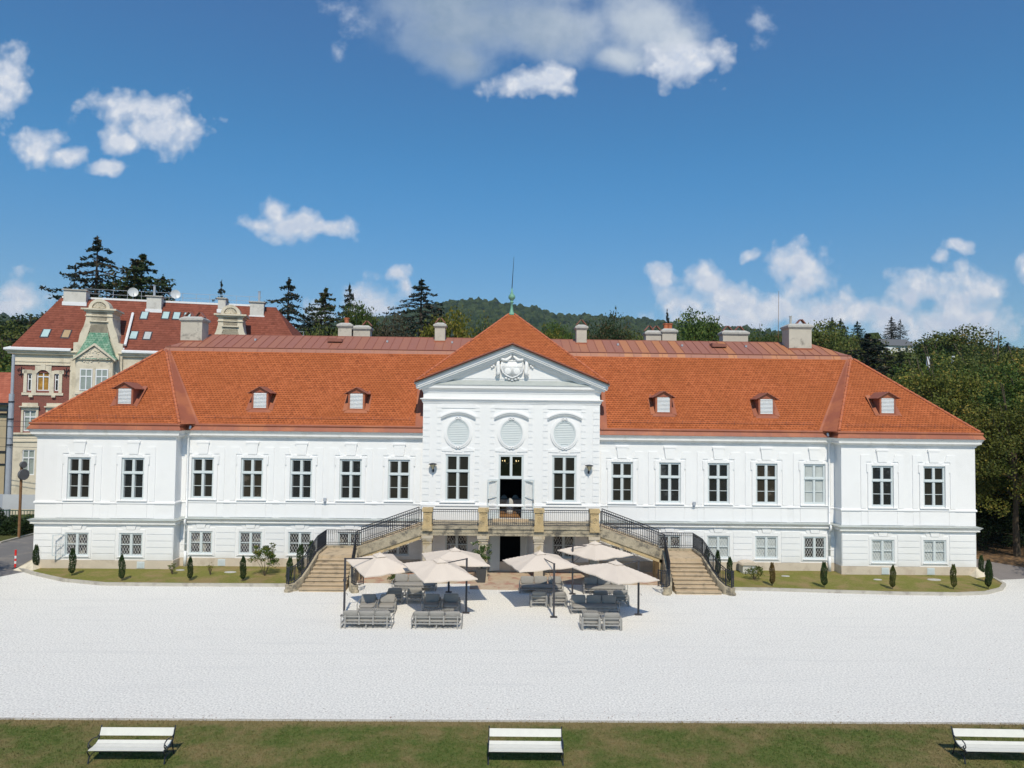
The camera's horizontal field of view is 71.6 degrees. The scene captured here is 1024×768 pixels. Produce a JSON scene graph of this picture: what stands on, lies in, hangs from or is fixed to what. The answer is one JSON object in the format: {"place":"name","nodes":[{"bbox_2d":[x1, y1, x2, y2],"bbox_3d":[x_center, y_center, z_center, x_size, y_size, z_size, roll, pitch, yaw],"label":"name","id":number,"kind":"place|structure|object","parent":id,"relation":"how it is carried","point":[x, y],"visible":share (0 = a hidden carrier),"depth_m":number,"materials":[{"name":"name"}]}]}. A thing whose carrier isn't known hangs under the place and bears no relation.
{"place":"outdoors","nodes":[
{"label":"outdoors","id":0,"kind":"place"},
{"bbox_2d":[0,535,33,576],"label":"road","id":1,"kind":"structure","parent":0,"point":[23,546],"depth_m":45.32,"materials":[{"name":"grey asphalt"}]},
{"bbox_2d":[33,566,300,582],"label":"lawn strip","id":2,"kind":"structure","parent":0,"point":[254,574],"depth_m":39.48,"materials":[{"name":"green plant"}]},
{"bbox_2d":[247,545,279,575],"bbox_3d":[-13.886,9.851,39.664,1.591,1.704,1.586,1,-2,-1],"label":"leafy bush","id":3,"kind":"object","parent":2,"relation":"on","point":[265,549],"visible":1,"depth_m":39.46,"materials":[{"name":"green plant"}]},
{"bbox_2d":[0,352,921,540],"bbox_3d":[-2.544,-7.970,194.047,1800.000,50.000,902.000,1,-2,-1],"label":"ground","id":4,"kind":"structure","parent":0,"point":[3,537],"depth_m":53.03,"materials":[{"name":"green plant"}]},
{"bbox_2d":[0,372,10,509],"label":"house","id":5,"kind":"structure","parent":4,"relation":"on","point":[5,383],"depth_m":64.03,"materials":[{"name":"beige"}]},
{"bbox_2d":[4,355,14,516],"bbox_3d":[-40.832,4.394,57.750,0.464,13.600,0.464,1,-2,-1],"label":"tram mast","id":6,"kind":"object","parent":4,"relation":"on","point":[9,453],"visible":0.94,"depth_m":57.61,"materials":[{"name":"grey metal"}]},
{"bbox_2d":[0,507,33,535],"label":"hedge","id":7,"kind":"object","parent":4,"relation":"on","point":[9,523],"visible":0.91,"depth_m":52.09,"materials":[{"name":"green plant"}]},
{"bbox_2d":[0,494,34,529],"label":"street fence","id":8,"kind":"object","parent":4,"relation":"on","point":[9,501],"visible":0.12,"depth_m":53.69,"materials":[{"name":"grey metal"}]},
{"bbox_2d":[0,315,36,361],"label":"broadleaf tree","id":9,"kind":"object","parent":4,"relation":"on","point":[15,335],"visible":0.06,"depth_m":108.95,"materials":[{"name":"green plant"}]},
{"bbox_2d":[0,313,42,345],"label":"broadleaf tree","id":10,"kind":"object","parent":4,"relation":"on","point":[17,318],"visible":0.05,"depth_m":132.75,"materials":[{"name":"green plant"}]},
{"bbox_2d":[17,461,29,537],"bbox_3d":[-35.015,8.259,50.692,0.355,5.458,0.770,0,-2,17],"label":"mirror post","id":11,"kind":"object","parent":4,"relation":"on","point":[23,474],"visible":1,"depth_m":50.63,"materials":[{"name":"metal"}]},
{"bbox_2d":[3,235,146,358],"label":"spruce tree","id":12,"kind":"object","parent":4,"relation":"on","point":[97,259],"visible":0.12,"depth_m":103.66,"materials":[{"name":"green plant"}]},
{"bbox_2d":[91,253,175,300],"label":"spruce tree","id":13,"kind":"object","parent":4,"relation":"on","point":[138,267],"visible":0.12,"depth_m":101.64,"materials":[{"name":"green plant"}]},
{"bbox_2d":[3,285,302,514],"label":"brick house","id":14,"kind":"structure","parent":4,"relation":"on","point":[69,344],"depth_m":63.63,"materials":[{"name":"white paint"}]},
{"bbox_2d":[22,450,34,474],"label":"window","id":15,"kind":"structure","parent":14,"relation":"in","point":[28,456],"depth_m":62.06,"materials":[{"name":"white paint"}]},
{"bbox_2d":[37,373,49,390],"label":"window","id":16,"kind":"structure","parent":14,"relation":"in","point":[42,378],"depth_m":62.53,"materials":[{"name":"white paint"}]},
{"bbox_2d":[264,277,327,335],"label":"spruce tree","id":17,"kind":"object","parent":4,"relation":"on","point":[288,309],"visible":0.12,"depth_m":112.24,"materials":[{"name":"green plant"}]},
{"bbox_2d":[294,287,344,335],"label":"spruce tree","id":18,"kind":"object","parent":4,"relation":"on","point":[326,307],"visible":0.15,"depth_m":116.99,"materials":[{"name":"green plant"}]},
{"bbox_2d":[335,299,383,336],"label":"broadleaf tree","id":19,"kind":"object","parent":4,"relation":"on","point":[367,317],"visible":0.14,"depth_m":113.61,"materials":[{"name":"green plant"}]},
{"bbox_2d":[372,308,412,336],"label":"broadleaf tree","id":20,"kind":"object","parent":4,"relation":"on","point":[387,332],"visible":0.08,"depth_m":113.34,"materials":[{"name":"green plant"}]},
{"bbox_2d":[381,279,445,336],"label":"spruce tree","id":21,"kind":"object","parent":4,"relation":"on","point":[422,315],"visible":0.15,"depth_m":119.94,"materials":[{"name":"green plant"}]},
{"bbox_2d":[414,305,477,337],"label":"broadleaf tree","id":22,"kind":"object","parent":4,"relation":"on","point":[453,327],"visible":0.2,"depth_m":103.40,"materials":[{"name":"green plant"}]},
{"bbox_2d":[542,319,574,338],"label":"broadleaf tree","id":23,"kind":"object","parent":4,"relation":"on","point":[565,334],"visible":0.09,"depth_m":134.04,"materials":[{"name":"green plant"}]},
{"bbox_2d":[583,305,634,339],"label":"broadleaf tree","id":24,"kind":"object","parent":4,"relation":"on","point":[607,333],"visible":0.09,"depth_m":123.58,"materials":[{"name":"green plant"}]},
{"bbox_2d":[673,306,722,340],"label":"broadleaf tree","id":25,"kind":"object","parent":4,"relation":"on","point":[698,330],"visible":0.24,"depth_m":116.06,"materials":[{"name":"green plant"}]},
{"bbox_2d":[745,324,781,341],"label":"broadleaf tree","id":26,"kind":"object","parent":4,"relation":"on","point":[767,338],"visible":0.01,"depth_m":131.21,"materials":[{"name":"green plant"}]},
{"bbox_2d":[777,318,855,355],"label":"broadleaf tree","id":27,"kind":"object","parent":4,"relation":"on","point":[818,337],"visible":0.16,"depth_m":125.61,"materials":[{"name":"green plant"}]},
{"bbox_2d":[838,333,912,377],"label":"spruce tree","id":28,"kind":"object","parent":4,"relation":"on","point":[867,345],"visible":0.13,"depth_m":100.85,"materials":[{"name":"green plant"}]},
{"bbox_2d":[855,348,919,379],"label":"broadleaf tree","id":29,"kind":"object","parent":4,"relation":"on","point":[894,365],"visible":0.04,"depth_m":111.93,"materials":[{"name":"green plant"}]},
{"bbox_2d":[876,339,913,351],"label":"hillside house","id":30,"kind":"structure","parent":4,"relation":"on","point":[899,344],"depth_m":256.67,"materials":[{"name":"metal"}]},
{"bbox_2d":[909,340,990,372],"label":"broadleaf tree","id":31,"kind":"object","parent":4,"relation":"on","point":[922,365],"visible":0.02,"depth_m":110.35,"materials":[{"name":"green plant"}]},
{"bbox_2d":[898,323,1006,364],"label":"broadleaf tree","id":32,"kind":"object","parent":4,"relation":"on","point":[946,340],"visible":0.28,"depth_m":142.91,"materials":[{"name":"green plant"}]},
{"bbox_2d":[940,343,1015,374],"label":"broadleaf tree","id":33,"kind":"object","parent":4,"relation":"on","point":[986,348],"visible":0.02,"depth_m":91.10,"materials":[{"name":"green plant"}]},
{"bbox_2d":[357,571,662,590],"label":"paving","id":34,"kind":"structure","parent":0,"point":[503,581],"depth_m":39.55,"materials":[{"name":"beige stone"}]},
{"bbox_2d":[0,572,1023,722],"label":"gravel court","id":35,"kind":"object","parent":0,"point":[871,657],"visible":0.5,"depth_m":27.27,"materials":[{"name":"white gravel"}]},
{"bbox_2d":[19,568,285,586],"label":"bed curb","id":36,"kind":"structure","parent":35,"relation":"on","point":[31,572],"depth_m":37.55,"materials":[{"name":"stone"}]},
{"bbox_2d":[340,610,393,628],"bbox_3d":[-6.294,10.178,30.966,2.211,0.752,0.818,1,-2,-1],"label":"outdoor sofa","id":37,"kind":"object","parent":35,"relation":"on","point":[354,617],"visible":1,"depth_m":30.63,"materials":[{"name":"grey wood"}]},
{"bbox_2d":[357,594,377,611],"bbox_3d":[-6.750,10.267,33.209,0.862,0.740,0.818,1,-2,0],"label":"outdoor armchair","id":38,"kind":"object","parent":35,"relation":"on","point":[368,600],"visible":0.86,"depth_m":33.36,"materials":[{"name":"grey fabric"}]},
{"bbox_2d":[340,552,410,615],"bbox_3d":[-6.594,9.300,33.394,3.137,2.690,2.400,2,-3,-33],"label":"parasol","id":39,"kind":"object","parent":35,"relation":"on","point":[378,564],"visible":0.94,"depth_m":33.02,"materials":[{"name":"beige fabric"}]},
{"bbox_2d":[376,594,396,613],"bbox_3d":[-5.850,10.276,33.224,0.862,0.745,0.818,1,-2,-3],"label":"outdoor armchair","id":40,"kind":"object","parent":35,"relation":"on","point":[386,600],"visible":0.94,"depth_m":33.37,"materials":[{"name":"grey fabric"}]},
{"bbox_2d":[392,574,436,590],"bbox_3d":[-5.125,10.444,37.385,2.302,0.754,0.818,1,-2,-1],"label":"outdoor sofa","id":41,"kind":"object","parent":35,"relation":"on","point":[404,580],"visible":0.63,"depth_m":37.35,"materials":[{"name":"grey fabric"}]},
{"bbox_2d":[406,588,424,603],"bbox_3d":[-4.752,10.357,34.990,0.862,0.749,0.818,1,-2,-3],"label":"outdoor armchair","id":42,"kind":"object","parent":35,"relation":"on","point":[415,594],"visible":0.98,"depth_m":34.65,"materials":[{"name":"grey fabric"}]},
{"bbox_2d":[421,594,441,610],"bbox_3d":[-3.773,10.309,33.410,0.862,0.742,0.818,1,-2,0],"label":"outdoor armchair","id":43,"kind":"object","parent":35,"relation":"on","point":[431,600],"visible":0.92,"depth_m":33.55,"materials":[{"name":"grey fabric"}]},
{"bbox_2d":[411,611,462,629],"bbox_3d":[-3.265,10.215,31.019,2.211,0.754,0.818,1,-2,-1],"label":"outdoor sofa","id":44,"kind":"object","parent":35,"relation":"on","point":[439,617],"visible":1,"depth_m":30.69,"materials":[{"name":"grey wood"}]},
{"bbox_2d":[403,557,477,613],"bbox_3d":[-3.187,9.302,32.527,2.891,2.700,2.600,2,-3,-29],"label":"parasol","id":45,"kind":"object","parent":35,"relation":"on","point":[439,570],"visible":0.99,"depth_m":31.97,"materials":[{"name":"beige fabric"}]},
{"bbox_2d":[441,593,460,610],"bbox_3d":[-2.873,10.315,33.426,0.862,0.754,0.818,1,-2,0],"label":"outdoor armchair","id":46,"kind":"object","parent":35,"relation":"on","point":[452,600],"visible":0.89,"depth_m":33.57,"materials":[{"name":"grey fabric"}]},
{"bbox_2d":[422,544,489,592],"bbox_3d":[-2.898,9.410,35.321,3.000,2.710,3.651,1,-2,-12],"label":"parasol","id":47,"kind":"object","parent":35,"relation":"on","point":[474,559],"visible":0.85,"depth_m":34.49,"materials":[{"name":"beige fabric"}]},
{"bbox_2d":[14,261,985,577],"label":"palace","id":48,"kind":"structure","parent":35,"relation":"on","point":[794,449],"depth_m":42.23,"materials":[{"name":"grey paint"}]},
{"bbox_2d":[63,533,88,556],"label":"window","id":49,"kind":"structure","parent":48,"relation":"in","point":[79,541],"depth_m":41.06,"materials":[{"name":"grey paint"}]},
{"bbox_2d":[62,457,93,500],"bbox_3d":[-25.072,5.500,41.128,1.760,2.505,0.250,1,-2,-1],"label":"window","id":50,"kind":"structure","parent":48,"relation":"in","point":[78,467],"depth_m":41.19,"materials":[{"name":"grey paint"}]},
{"bbox_2d":[117,533,142,556],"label":"window","id":51,"kind":"structure","parent":48,"relation":"in","point":[130,544],"depth_m":41.10,"materials":[{"name":"grey paint"}]},
{"bbox_2d":[116,458,147,501],"bbox_3d":[-21.983,5.539,41.182,1.760,2.505,0.250,1,-2,-1],"label":"window","id":52,"kind":"structure","parent":48,"relation":"in","point":[132,487],"depth_m":41.24,"materials":[{"name":"grey paint"}]},
{"bbox_2d":[188,531,212,554],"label":"window","id":53,"kind":"structure","parent":48,"relation":"in","point":[200,543],"depth_m":42.01,"materials":[{"name":"grey paint"}]},
{"bbox_2d":[188,457,216,499],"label":"window","id":54,"kind":"structure","parent":48,"relation":"in","point":[202,468],"depth_m":42.16,"materials":[{"name":"grey paint"}]},
{"bbox_2d":[237,532,261,554],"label":"window","id":55,"kind":"structure","parent":48,"relation":"in","point":[247,540],"depth_m":42.08,"materials":[{"name":"grey paint"}]},
{"bbox_2d":[236,458,265,500],"bbox_3d":[-15.430,5.655,42.146,1.760,2.505,0.250,1,-2,-1],"label":"window","id":56,"kind":"structure","parent":48,"relation":"in","point":[251,468],"depth_m":42.21,"materials":[{"name":"grey paint"}]},
{"bbox_2d":[287,532,310,555],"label":"window","id":57,"kind":"structure","parent":48,"relation":"in","point":[295,538],"depth_m":42.13,"materials":[{"name":"grey paint"}]},
{"bbox_2d":[285,459,315,500],"bbox_3d":[-12.530,5.691,42.197,1.760,2.505,0.250,1,-2,-1],"label":"window","id":58,"kind":"structure","parent":48,"relation":"in","point":[300,469],"depth_m":42.26,"materials":[{"name":"grey paint"}]},
{"bbox_2d":[335,459,364,501],"bbox_3d":[-9.601,5.728,42.248,1.760,2.505,0.250,1,-2,-1],"label":"window","id":59,"kind":"structure","parent":48,"relation":"in","point":[350,469],"depth_m":42.31,"materials":[{"name":"grey paint"}]},
{"bbox_2d":[383,460,412,501],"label":"window","id":60,"kind":"structure","parent":48,"relation":"in","point":[398,470],"depth_m":42.36,"materials":[{"name":"grey paint"}]},
{"bbox_2d":[445,536,467,550],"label":"window","id":61,"kind":"structure","parent":48,"relation":"in","point":[460,542],"depth_m":41.91,"materials":[{"name":"grey paint"}]},
{"bbox_2d":[439,455,474,502],"bbox_3d":[-3.213,5.593,41.967,2.100,2.825,0.250,1,-2,-1],"label":"window","id":62,"kind":"structure","parent":48,"relation":"in","point":[457,483],"depth_m":42.03,"materials":[{"name":"grey paint"}]},
{"bbox_2d":[489,536,526,570],"bbox_3d":[-0.193,9.848,41.666,2.215,2.200,0.493,0,-2,6],"label":"garden door","id":63,"kind":"structure","parent":48,"relation":"in","point":[494,563],"depth_m":41.65,"materials":[{"name":"grey paint"}]},
{"bbox_2d":[487,455,533,518],"bbox_3d":[-0.068,6.077,41.939,2.761,3.720,0.361,1,-2,-1],"label":"balcony door","id":64,"kind":"structure","parent":48,"relation":"in","point":[523,515],"depth_m":41.94,"materials":[{"name":"grey paint"}]},
{"bbox_2d":[552,536,574,558],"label":"window","id":65,"kind":"structure","parent":48,"relation":"in","point":[558,543],"depth_m":42.00,"materials":[{"name":"grey paint"}]},
{"bbox_2d":[546,456,581,503],"bbox_3d":[3.086,5.672,42.077,2.100,2.825,0.250,1,-2,-1],"label":"window","id":66,"kind":"structure","parent":48,"relation":"in","point":[563,467],"depth_m":42.14,"materials":[{"name":"grey paint"}]},
{"bbox_2d":[607,462,636,503],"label":"window","id":67,"kind":"structure","parent":48,"relation":"in","point":[621,472],"depth_m":42.59,"materials":[{"name":"grey paint"}]},
{"bbox_2d":[655,462,684,504],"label":"window","id":68,"kind":"structure","parent":48,"relation":"in","point":[669,473],"depth_m":42.64,"materials":[{"name":"grey paint"}]},
{"bbox_2d":[707,536,728,558],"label":"window","id":69,"kind":"structure","parent":48,"relation":"in","point":[721,543],"depth_m":42.57,"materials":[{"name":"grey paint"}]},
{"bbox_2d":[704,463,733,504],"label":"window","id":70,"kind":"structure","parent":48,"relation":"in","point":[718,473],"depth_m":42.70,"materials":[{"name":"grey paint"}]},
{"bbox_2d":[752,463,781,505],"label":"window","id":71,"kind":"structure","parent":48,"relation":"in","point":[766,474],"depth_m":42.75,"materials":[{"name":"grey paint"}]},
{"bbox_2d":[755,536,778,559],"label":"window","id":72,"kind":"structure","parent":48,"relation":"in","point":[765,546],"depth_m":42.61,"materials":[{"name":"grey paint"}]},
{"bbox_2d":[800,464,827,505],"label":"window","id":73,"kind":"structure","parent":48,"relation":"in","point":[814,474],"depth_m":42.80,"materials":[{"name":"grey paint"}]},
{"bbox_2d":[803,537,826,559],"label":"window","id":74,"kind":"structure","parent":48,"relation":"in","point":[814,547],"depth_m":42.66,"materials":[{"name":"grey paint"}]},
{"bbox_2d":[868,466,897,508],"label":"window","id":75,"kind":"structure","parent":48,"relation":"in","point":[882,476],"depth_m":42.01,"materials":[{"name":"grey paint"}]},
{"bbox_2d":[871,540,895,563],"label":"window","id":76,"kind":"structure","parent":48,"relation":"in","point":[882,550],"depth_m":41.88,"materials":[{"name":"grey paint"}]},
{"bbox_2d":[919,466,949,508],"bbox_3d":[24.956,6.130,42.001,1.760,2.505,0.250,1,-2,-1],"label":"window","id":77,"kind":"structure","parent":48,"relation":"in","point":[933,476],"depth_m":42.07,"materials":[{"name":"grey paint"}]},
{"bbox_2d":[923,540,947,563],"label":"window","id":78,"kind":"structure","parent":48,"relation":"in","point":[934,550],"depth_m":41.92,"materials":[{"name":"grey paint"}]},
{"bbox_2d":[284,507,735,595],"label":"entrance staircase","id":79,"kind":"structure","parent":35,"relation":"on","point":[686,570],"depth_m":39.44,"materials":[{"name":"stone"}]},
{"bbox_2d":[0,718,1023,724],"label":"lawn edging","id":80,"kind":"object","parent":35,"relation":"on","point":[573,721],"visible":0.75,"depth_m":21.51,"materials":[{"name":"stone"}]},
{"bbox_2d":[529,591,547,607],"bbox_3d":[1.295,10.414,34.646,0.862,0.751,0.818,1,-2,-1],"label":"outdoor armchair","id":81,"kind":"object","parent":35,"relation":"on","point":[539,596],"visible":1,"depth_m":34.32,"materials":[{"name":"grey fabric"}]},
{"bbox_2d":[502,550,577,617],"bbox_3d":[1.415,9.422,34.178,2.950,2.700,3.487,1,-2,-16],"label":"parasol","id":82,"kind":"object","parent":35,"relation":"on","point":[539,560],"visible":0.98,"depth_m":33.57,"materials":[{"name":"beige fabric"}]},
{"bbox_2d":[519,576,563,592],"bbox_3d":[1.528,10.518,37.251,2.302,0.753,0.818,1,-2,-1],"label":"outdoor sofa","id":83,"kind":"object","parent":35,"relation":"on","point":[535,582],"visible":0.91,"depth_m":37.39,"materials":[{"name":"grey fabric"}]},
{"bbox_2d":[579,612,600,630],"bbox_3d":[3.419,10.303,31.085,0.862,0.742,0.818,1,-2,1],"label":"outdoor armchair","id":84,"kind":"object","parent":35,"relation":"on","point":[590,619],"visible":1,"depth_m":30.74,"materials":[{"name":"beige metal"}]},
{"bbox_2d":[569,595,619,613],"bbox_3d":[3.895,10.407,33.544,2.302,0.740,0.818,1,-2,-1],"label":"outdoor sofa","id":85,"kind":"object","parent":35,"relation":"on","point":[587,602],"visible":0.99,"depth_m":33.67,"materials":[{"name":"beige metal"}]},
{"bbox_2d":[557,541,632,594],"bbox_3d":[4.351,9.577,37.237,2.800,2.700,2.800,2,-3,-38],"label":"parasol","id":86,"kind":"object","parent":35,"relation":"on","point":[595,551],"visible":0.99,"depth_m":36.73,"materials":[{"name":"beige fabric"}]},
{"bbox_2d":[582,577,627,593],"bbox_3d":[4.859,10.562,37.209,2.302,0.743,0.818,1,-2,-1],"label":"outdoor sofa","id":87,"kind":"object","parent":35,"relation":"on","point":[591,583],"visible":0.64,"depth_m":37.22,"materials":[{"name":"grey fabric"}]},
{"bbox_2d":[600,612,621,630],"bbox_3d":[4.339,10.313,31.102,0.862,0.745,0.818,1,-2,-2],"label":"outdoor armchair","id":88,"kind":"object","parent":35,"relation":"on","point":[611,618],"visible":0.98,"depth_m":30.77,"materials":[{"name":"beige metal"}]},
{"bbox_2d":[572,560,659,615],"bbox_3d":[4.827,9.395,32.479,3.057,2.700,2.800,3,-3,-40],"label":"parasol","id":89,"kind":"object","parent":35,"relation":"on","point":[616,572],"visible":1,"depth_m":31.93,"materials":[{"name":"beige fabric"}]},
{"bbox_2d":[735,577,1005,595],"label":"bed curb","id":90,"kind":"structure","parent":35,"relation":"on","point":[998,589],"depth_m":37.68,"materials":[{"name":"stone"}]},
{"bbox_2d":[0,718,1023,767],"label":"front lawn","id":91,"kind":"structure","parent":0,"point":[432,732],"depth_m":19.91,"materials":[{"name":"green plant"}]},
{"bbox_2d":[87,725,175,763],"bbox_3d":[-10.144,9.629,18.953,2.032,0.753,0.714,1,-2,-1],"label":"park bench","id":92,"kind":"object","parent":91,"relation":"on","point":[99,746],"visible":1,"depth_m":19.04,"materials":[{"name":"white paint"}]},
{"bbox_2d":[487,726,563,765],"bbox_3d":[0.363,9.762,19.157,2.032,0.753,0.714,1,-2,0],"label":"park bench","id":93,"kind":"object","parent":91,"relation":"on","point":[524,746],"visible":1,"depth_m":19.24,"materials":[{"name":"white paint"}]},
{"bbox_2d":[951,726,1023,763],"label":"park bench","id":94,"kind":"object","parent":91,"relation":"on","point":[993,746],"visible":1,"depth_m":19.59,"materials":[{"name":"white paint"}]},
{"bbox_2d":[0,0,1023,347],"label":"sky","id":95,"kind":"structure","parent":0,"point":[862,161],"materials":[{"name":"blue"}]},
{"bbox_2d":[716,570,1001,591],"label":"lawn strip","id":96,"kind":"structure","parent":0,"point":[839,581],"depth_m":39.71,"materials":[{"name":"green plant"}]},
{"bbox_2d":[976,515,1023,566],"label":"woodland floor","id":97,"kind":"structure","parent":0,"point":[1004,555],"depth_m":49.46,"materials":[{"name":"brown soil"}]},
{"bbox_2d":[893,359,1000,397],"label":"broadleaf tree","id":98,"kind":"object","parent":97,"relation":"on","point":[964,367],"visible":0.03,"depth_m":68.80,"materials":[{"name":"green plant"}]},
{"bbox_2d":[896,346,1006,460],"bbox_3d":[35.941,4.487,58.997,11.671,15.384,10.376,1,-2,1],"label":"broadleaf tree","id":99,"kind":"object","parent":97,"relation":"on","point":[935,391],"visible":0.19,"depth_m":58.20,"materials":[{"name":"green plant"}]},
{"bbox_2d":[947,331,1023,387],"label":"broadleaf tree","id":100,"kind":"object","parent":97,"relation":"on","point":[967,363],"visible":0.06,"depth_m":72.78,"materials":[{"name":"green plant"}]},
{"bbox_2d":[955,345,1023,457],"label":"broadleaf tree","id":101,"kind":"object","parent":97,"relation":"on","point":[1021,367],"visible":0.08,"depth_m":60.48,"materials":[{"name":"green plant"}]},
{"bbox_2d":[956,383,1023,556],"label":"broadleaf tree","id":102,"kind":"object","parent":97,"relation":"on","point":[1001,426],"visible":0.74,"depth_m":48.05,"materials":[{"name":"green plant"}]},
{"bbox_2d":[958,361,1023,498],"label":"broadleaf tree","id":103,"kind":"object","parent":97,"relation":"on","point":[996,396],"visible":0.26,"depth_m":51.98,"materials":[{"name":"green plant"}]},
{"bbox_2d":[975,491,1023,550],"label":"broadleaf tree","id":104,"kind":"object","parent":97,"relation":"on","point":[1003,522],"visible":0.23,"depth_m":50.23,"materials":[{"name":"green plant"}]},
{"bbox_2d":[976,559,1023,579],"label":"path","id":105,"kind":"structure","parent":0,"point":[1001,571],"depth_m":43.55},
{"bbox_3d":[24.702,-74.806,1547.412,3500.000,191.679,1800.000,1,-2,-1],"label":"hill","id":106,"kind":"structure","parent":0,"visible":0},
{"bbox_2d":[0,296,1023,354],"bbox_3d":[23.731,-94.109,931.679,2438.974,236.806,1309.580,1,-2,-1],"label":"forest","id":107,"kind":"object","parent":106,"relation":"on","point":[496,310],"visible":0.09,"depth_m":1381.64,"materials":[{"name":"green plant"}]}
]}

